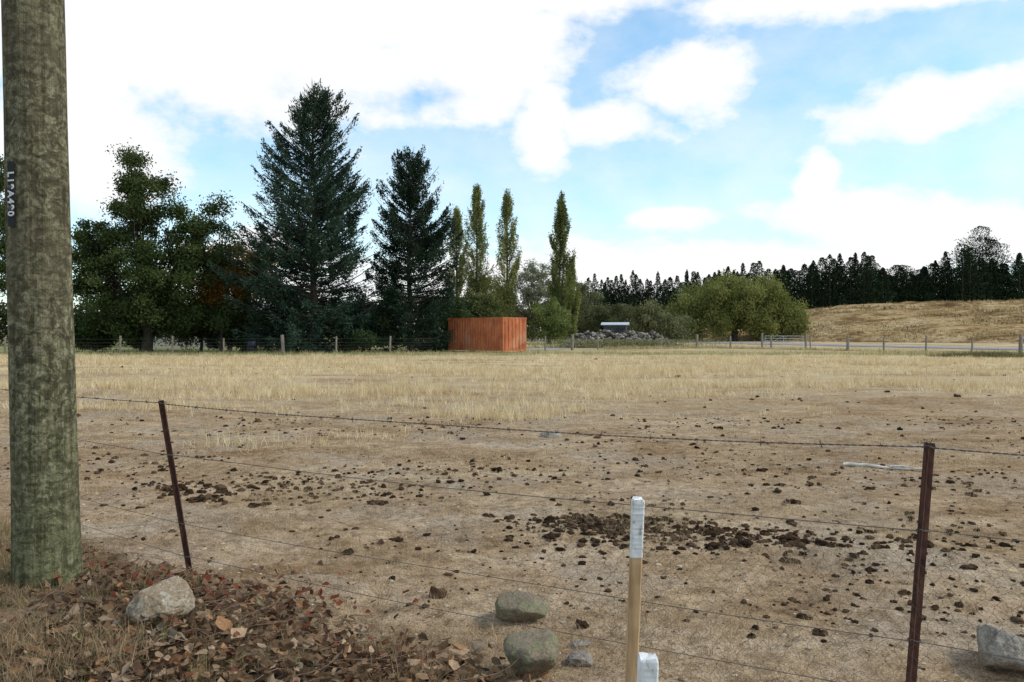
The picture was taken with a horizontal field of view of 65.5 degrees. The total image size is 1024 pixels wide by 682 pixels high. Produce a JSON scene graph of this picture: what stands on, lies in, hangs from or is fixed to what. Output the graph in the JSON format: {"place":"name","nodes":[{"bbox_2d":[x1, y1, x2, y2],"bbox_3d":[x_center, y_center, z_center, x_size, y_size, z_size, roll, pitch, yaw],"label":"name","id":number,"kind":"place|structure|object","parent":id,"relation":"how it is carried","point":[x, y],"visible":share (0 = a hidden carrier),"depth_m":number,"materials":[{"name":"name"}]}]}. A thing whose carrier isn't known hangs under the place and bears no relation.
{"place":"outdoors","nodes":[
{"label":"outdoors","id":0,"kind":"place"},
{"bbox_2d":[0,508,512,681],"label":"verge grass","id":1,"kind":"structure","parent":0,"point":[10,650],"depth_m":3.69,"materials":[{"name":"brown plant"}]},
{"bbox_2d":[0,332,1023,681],"bbox_3d":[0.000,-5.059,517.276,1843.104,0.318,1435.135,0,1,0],"label":"ground","id":2,"kind":"structure","parent":0,"point":[892,408],"depth_m":7.28,"materials":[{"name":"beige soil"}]},
{"bbox_2d":[0,154,6,301],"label":"walnut tree","id":3,"kind":"object","parent":2,"relation":"on","point":[3,284],"visible":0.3,"depth_m":53.43,"materials":[{"name":"green plant"}]},
{"bbox_2d":[1,0,82,587],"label":"utility pole","id":4,"kind":"object","parent":2,"relation":"on","point":[46,542],"visible":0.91,"depth_m":4.46,"materials":[{"name":"brown wood"}]},
{"bbox_2d":[74,309,121,350],"bbox_3d":[-32.590,-0.832,61.900,5.123,3.719,4.345,0,1,24],"label":"laurel shrub","id":5,"kind":"object","parent":2,"relation":"on","point":[85,342],"visible":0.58,"depth_m":61.22,"materials":[{"name":"green plant"}]},
{"bbox_2d":[120,318,165,350],"bbox_3d":[-29.910,-1.234,63.417,4.976,4.483,5.050,0,1,-22],"label":"laurel shrub","id":6,"kind":"object","parent":2,"relation":"on","point":[138,341],"visible":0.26,"depth_m":62.85,"materials":[{"name":"green plant"}]},
{"bbox_2d":[71,137,246,352],"bbox_3d":[-26.658,-6.742,57.825,12.890,15.697,9.519,0,1,27],"label":"oak tree","id":7,"kind":"object","parent":2,"relation":"on","point":[156,296],"visible":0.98,"depth_m":57.00,"materials":[{"name":"green plant"}]},
{"bbox_2d":[126,575,194,625],"bbox_3d":[-1.760,1.322,3.976,0.208,0.250,0.276,1,1,39],"label":"field stone","id":8,"kind":"object","parent":2,"relation":"on","point":[168,597],"visible":0.77,"depth_m":3.93,"materials":[{"name":"beige stone"}]},
{"bbox_2d":[173,301,228,350],"bbox_3d":[-24.544,-1.499,62.782,5.518,5.030,4.545,0,1,0],"label":"laurel shrub","id":9,"kind":"object","parent":2,"relation":"on","point":[205,335],"visible":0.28,"depth_m":62.47,"materials":[{"name":"green plant"}]},
{"bbox_2d":[153,304,274,347],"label":"cottage","id":10,"kind":"structure","parent":2,"relation":"on","point":[157,342],"depth_m":76.35,"materials":[{"name":"grey metal"}]},
{"bbox_2d":[184,260,255,351],"bbox_3d":[-21.660,-2.780,59.014,4.584,7.686,4.773,1,1,43],"label":"autumn tree","id":11,"kind":"object","parent":2,"relation":"on","point":[217,295],"visible":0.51,"depth_m":58.69,"materials":[{"name":"brown plant"}]},
{"bbox_2d":[51,556,418,639],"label":"vine leaves","id":12,"kind":"object","parent":2,"relation":"on","point":[169,574],"visible":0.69,"depth_m":4.55,"materials":[{"name":"brown plant"}]},
{"bbox_2d":[202,293,273,350],"bbox_3d":[-20.562,-1.395,60.539,5.658,4.879,4.720,0,1,0],"label":"laurel shrub","id":13,"kind":"object","parent":2,"relation":"on","point":[241,319],"visible":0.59,"depth_m":59.62,"materials":[{"name":"green plant"}]},
{"bbox_2d":[200,237,278,349],"bbox_3d":[-22.877,-3.779,65.997,8.216,9.523,6.898,0,1,0],"label":"autumn tree","id":14,"kind":"object","parent":2,"relation":"on","point":[253,273],"visible":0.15,"depth_m":64.88,"materials":[{"name":"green plant"}]},
{"bbox_2d":[0,295,483,344],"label":"background hedgerow","id":15,"kind":"object","parent":2,"relation":"on","point":[3,317],"visible":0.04,"depth_m":87.31,"materials":[{"name":"green plant"}]},
{"bbox_2d":[247,341,255,353],"bbox_3d":[-18.200,0.452,55.610,0.630,0.880,0.630,0,1,0],"label":"plastic barrel","id":16,"kind":"object","parent":2,"relation":"on","point":[250,343],"visible":0.59,"depth_m":55.36,"materials":[{"name":"plastic"}]},
{"bbox_2d":[0,525,553,681],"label":"dead leaves","id":17,"kind":"object","parent":2,"relation":"on","point":[233,671],"visible":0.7,"depth_m":3.64,"materials":[{"name":"brown plant"}]},
{"bbox_2d":[258,303,310,348],"bbox_3d":[-18.545,-1.169,62.947,5.730,4.365,4.788,0,1,0],"label":"laurel shrub","id":18,"kind":"object","parent":2,"relation":"on","point":[282,318],"visible":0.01,"depth_m":62.08,"materials":[{"name":"green plant"}]},
{"bbox_2d":[3,535,578,681],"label":"dead vine","id":19,"kind":"object","parent":2,"relation":"on","point":[243,617],"visible":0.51,"depth_m":4.13,"materials":[{"name":"brown plant"}]},
{"bbox_2d":[296,639,314,651],"bbox_3d":[-0.953,1.424,3.713,0.105,0.063,0.082,-5,7,-17],"label":"field stone","id":20,"kind":"object","parent":2,"relation":"on","point":[313,643],"visible":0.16,"depth_m":3.69,"materials":[{"name":"grey stone"}]},
{"bbox_2d":[203,78,410,353],"bbox_3d":[-14.477,-8.588,59.990,12.659,22.046,15.936,0,1,27],"label":"spruce tree","id":21,"kind":"object","parent":2,"relation":"on","point":[321,199],"visible":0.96,"depth_m":57.96,"materials":[{"name":"green plant"}]},
{"bbox_2d":[168,616,516,674],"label":"dead leaves","id":22,"kind":"object","parent":2,"relation":"on","point":[456,648],"visible":0.57,"depth_m":3.81,"materials":[{"name":"brown plant"}]},
{"bbox_2d":[342,326,386,351],"bbox_3d":[-10.607,-0.019,57.538,3.201,2.197,2.874,0,1,0],"label":"laurel shrub","id":23,"kind":"object","parent":2,"relation":"on","point":[365,338],"visible":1,"depth_m":57.23,"materials":[{"name":"green plant"}]},
{"bbox_2d":[324,302,411,351],"bbox_3d":[-11.079,-1.192,60.610,6.630,4.471,4.743,0,1,-26],"label":"laurel shrub","id":24,"kind":"object","parent":2,"relation":"on","point":[381,320],"visible":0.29,"depth_m":59.75,"materials":[{"name":"green plant"}]},
{"bbox_2d":[354,144,464,352],"bbox_3d":[-8.001,-6.405,61.772,8.666,17.346,9.750,0,1,0],"label":"spruce tree","id":25,"kind":"object","parent":2,"relation":"on","point":[406,187],"visible":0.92,"depth_m":60.27,"materials":[{"name":"green plant"}]},
{"bbox_2d":[418,289,483,349],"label":"laurel shrub","id":26,"kind":"object","parent":2,"relation":"on","point":[459,312],"visible":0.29,"depth_m":65.32,"materials":[{"name":"green plant"}]},
{"bbox_2d":[444,204,468,301],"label":"poplar tree","id":27,"kind":"object","parent":2,"relation":"on","point":[459,218],"visible":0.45,"depth_m":103.38,"materials":[{"name":"green plant"}]},
{"bbox_2d":[458,183,494,300],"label":"poplar tree","id":28,"kind":"object","parent":2,"relation":"on","point":[480,242],"visible":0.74,"depth_m":101.44,"materials":[{"name":"green plant"}]},
{"bbox_2d":[448,317,526,352],"bbox_3d":[-1.940,-0.463,60.404,2.490,2.592,6.110,-1,1,-45],"label":"shipping container","id":29,"kind":"object","parent":2,"relation":"on","point":[494,333],"visible":0.92,"depth_m":58.80,"materials":[{"name":"orange metal"}]},
{"bbox_2d":[457,289,520,317],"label":"hazel shrub","id":30,"kind":"object","parent":2,"relation":"on","point":[488,307],"visible":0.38,"depth_m":91.17,"materials":[{"name":"green plant"}]},
{"bbox_2d":[464,271,518,316],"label":"maple tree","id":31,"kind":"object","parent":2,"relation":"on","point":[493,283],"visible":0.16,"depth_m":110.94,"materials":[{"name":"green plant"}]},
{"bbox_2d":[493,188,522,316],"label":"poplar tree","id":32,"kind":"object","parent":2,"relation":"on","point":[505,246],"visible":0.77,"depth_m":99.42,"materials":[{"name":"green plant"}]},
{"bbox_2d":[0,344,1023,450],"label":"tall dry grass","id":33,"kind":"structure","parent":2,"relation":"on","point":[647,371],"depth_m":28.38,"materials":[{"name":"beige plant"}]},
{"bbox_2d":[0,358,1023,669],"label":"manure clods","id":34,"kind":"object","parent":2,"relation":"on","point":[712,530],"visible":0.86,"depth_m":6.54,"materials":[{"name":"brown soil"}]},
{"bbox_2d":[0,389,1023,681],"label":"barbed wire fence","id":35,"kind":"object","parent":2,"relation":"on","point":[918,567],"visible":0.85,"depth_m":3.48,"materials":[{"name":"metal"}]},
{"bbox_2d":[0,429,1023,681],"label":"dirt crumbs","id":36,"kind":"object","parent":2,"relation":"on","point":[576,555],"visible":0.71,"depth_m":6.38,"materials":[{"name":"brown soil"}]},
{"bbox_2d":[4,334,1023,354],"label":"post and wire fence","id":37,"kind":"object","parent":2,"relation":"on","point":[1020,346],"visible":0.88,"depth_m":54.80,"materials":[{"name":"grey wood"}]},
{"bbox_2d":[495,591,548,621],"bbox_3d":[0.055,1.488,4.433,0.299,0.159,0.222,0,1,15],"label":"field stone","id":38,"kind":"object","parent":2,"relation":"on","point":[505,603],"visible":0.94,"depth_m":4.37,"materials":[{"name":"grey stone"}]},
{"bbox_2d":[508,258,552,341],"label":"ash tree","id":39,"kind":"object","parent":2,"relation":"on","point":[538,293],"visible":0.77,"depth_m":117.02,"materials":[{"name":"green plant"}]},
{"bbox_2d":[503,628,559,678],"bbox_3d":[0.099,1.483,3.737,0.255,0.207,0.297,3,7,44],"label":"field stone","id":40,"kind":"object","parent":2,"relation":"on","point":[536,651],"visible":0.94,"depth_m":3.65,"materials":[{"name":"grey stone"}]},
{"bbox_2d":[526,296,573,343],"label":"hazel shrub","id":41,"kind":"object","parent":2,"relation":"on","point":[554,324],"visible":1,"depth_m":95.30,"materials":[{"name":"green plant"}]},
{"bbox_2d":[540,431,560,437],"bbox_3d":[0.608,1.457,12.323,0.341,0.134,0.253,4,2,-17],"label":"field stone","id":42,"kind":"object","parent":2,"relation":"on","point":[548,434],"visible":0.79,"depth_m":12.25,"materials":[{"name":"grey stone"}]},
{"bbox_2d":[544,190,576,342],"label":"poplar tree","id":43,"kind":"object","parent":2,"relation":"on","point":[560,235],"visible":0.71,"depth_m":99.45,"materials":[{"name":"green plant"}]},
{"bbox_2d":[565,256,581,337],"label":"poplar tree","id":44,"kind":"object","parent":2,"relation":"on","point":[574,309],"visible":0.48,"depth_m":105.43,"materials":[{"name":"green plant"}]},
{"bbox_2d":[565,650,593,666],"bbox_3d":[0.339,1.554,3.874,0.109,0.083,0.153,-4,-5,44],"label":"field stone","id":45,"kind":"object","parent":2,"relation":"on","point":[572,658],"visible":0.92,"depth_m":3.85,"materials":[{"name":"grey stone"}]},
{"bbox_2d":[568,640,590,648],"bbox_3d":[0.344,1.553,4.070,0.130,0.041,0.052,0,1,-20],"label":"field stone","id":46,"kind":"object","parent":2,"relation":"on","point":[580,643],"visible":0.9,"depth_m":4.06,"materials":[{"name":"grey stone"}]},
{"bbox_2d":[516,300,671,340],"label":"background scrub","id":47,"kind":"object","parent":2,"relation":"on","point":[619,314],"visible":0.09,"depth_m":130.41,"materials":[{"name":"green plant"}]},
{"bbox_2d":[560,329,680,347],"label":"rock pile","id":48,"kind":"object","parent":2,"relation":"on","point":[605,334],"visible":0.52,"depth_m":75.41,"materials":[{"name":"stone"}]},
{"bbox_2d":[625,496,644,681],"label":"wooden stake","id":49,"kind":"object","parent":2,"relation":"on","point":[635,567],"visible":0.97,"depth_m":3.04,"materials":[{"name":"brown wood"}]},
{"bbox_2d":[526,338,765,347],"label":"weeds","id":50,"kind":"object","parent":2,"relation":"on","point":[621,341],"visible":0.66,"depth_m":73.91,"materials":[{"name":"green plant"}]},
{"bbox_2d":[637,652,658,681],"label":"wooden stake","id":51,"kind":"object","parent":2,"relation":"on","point":[647,667],"visible":1,"depth_m":1.94,"materials":[{"name":"white wood"}]},
{"bbox_2d":[624,297,698,341],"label":"willow shrub","id":52,"kind":"object","parent":2,"relation":"on","point":[648,314],"visible":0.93,"depth_m":111.02,"materials":[{"name":"green plant"}]},
{"bbox_2d":[661,268,813,341],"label":"willow tree","id":53,"kind":"object","parent":2,"relation":"on","point":[769,309],"visible":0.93,"depth_m":119.53,"materials":[{"name":"green plant"}]},
{"bbox_2d":[761,333,806,347],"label":"farm gate","id":54,"kind":"structure","parent":2,"relation":"on","point":[783,338],"depth_m":69.23,"materials":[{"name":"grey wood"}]},
{"bbox_2d":[843,462,921,469],"bbox_3d":[4.439,1.497,9.458,0.937,0.070,0.115,0,1,16],"label":"weathered branch","id":55,"kind":"object","parent":2,"relation":"on","point":[896,467],"visible":0.89,"depth_m":9.49,"materials":[{"name":"grey wood"}]},
{"bbox_2d":[976,624,1023,672],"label":"field stone","id":56,"kind":"object","parent":2,"relation":"on","point":[1002,639],"visible":0.91,"depth_m":3.69,"materials":[{"name":"grey stone"}]},
{"bbox_2d":[0,0,1023,331],"label":"sky","id":57,"kind":"structure","parent":0,"point":[705,137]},
{"bbox_2d":[526,341,568,349],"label":"gravel drive","id":58,"kind":"structure","parent":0,"point":[557,348],"depth_m":71.31,"materials":[{"name":"grey gravel"}]},
{"bbox_2d":[601,322,629,333],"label":"farm shed","id":59,"kind":"structure","parent":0,"point":[618,327],"depth_m":83.04,"materials":[{"name":"grey metal"}]},
{"bbox_2d":[553,340,1023,349],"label":"asphalt road","id":60,"kind":"structure","parent":0,"point":[875,345],"depth_m":79.92,"materials":[{"name":"grey asphalt"}]},
{"bbox_2d":[687,300,1023,342],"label":"hill","id":61,"kind":"structure","parent":0,"point":[946,324],"depth_m":120.21,"materials":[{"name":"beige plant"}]},
{"bbox_2d":[548,280,603,332],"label":"ash tree","id":62,"kind":"object","parent":61,"relation":"on","point":[584,290],"visible":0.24,"depth_m":123.10,"materials":[{"name":"green plant"}]},
{"bbox_2d":[577,302,633,333],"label":"hazel shrub","id":63,"kind":"object","parent":61,"relation":"on","point":[600,314],"visible":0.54,"depth_m":117.37,"materials":[{"name":"green plant"}]},
{"bbox_2d":[564,270,656,332],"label":"pine shelterbelt","id":64,"kind":"object","parent":61,"relation":"on","point":[626,295],"visible":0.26,"depth_m":163.09,"materials":[{"name":"green plant"}]},
{"bbox_2d":[649,226,1023,308],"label":"pine shelterbelt","id":65,"kind":"object","parent":61,"relation":"on","point":[980,280],"visible":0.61,"depth_m":150.93,"materials":[{"name":"green plant"}]},
{"bbox_2d":[705,298,1023,340],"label":"hill tussock","id":66,"kind":"object","parent":61,"relation":"on","point":[978,314],"visible":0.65,"depth_m":122.79,"materials":[{"name":"beige plant"}]}
]}

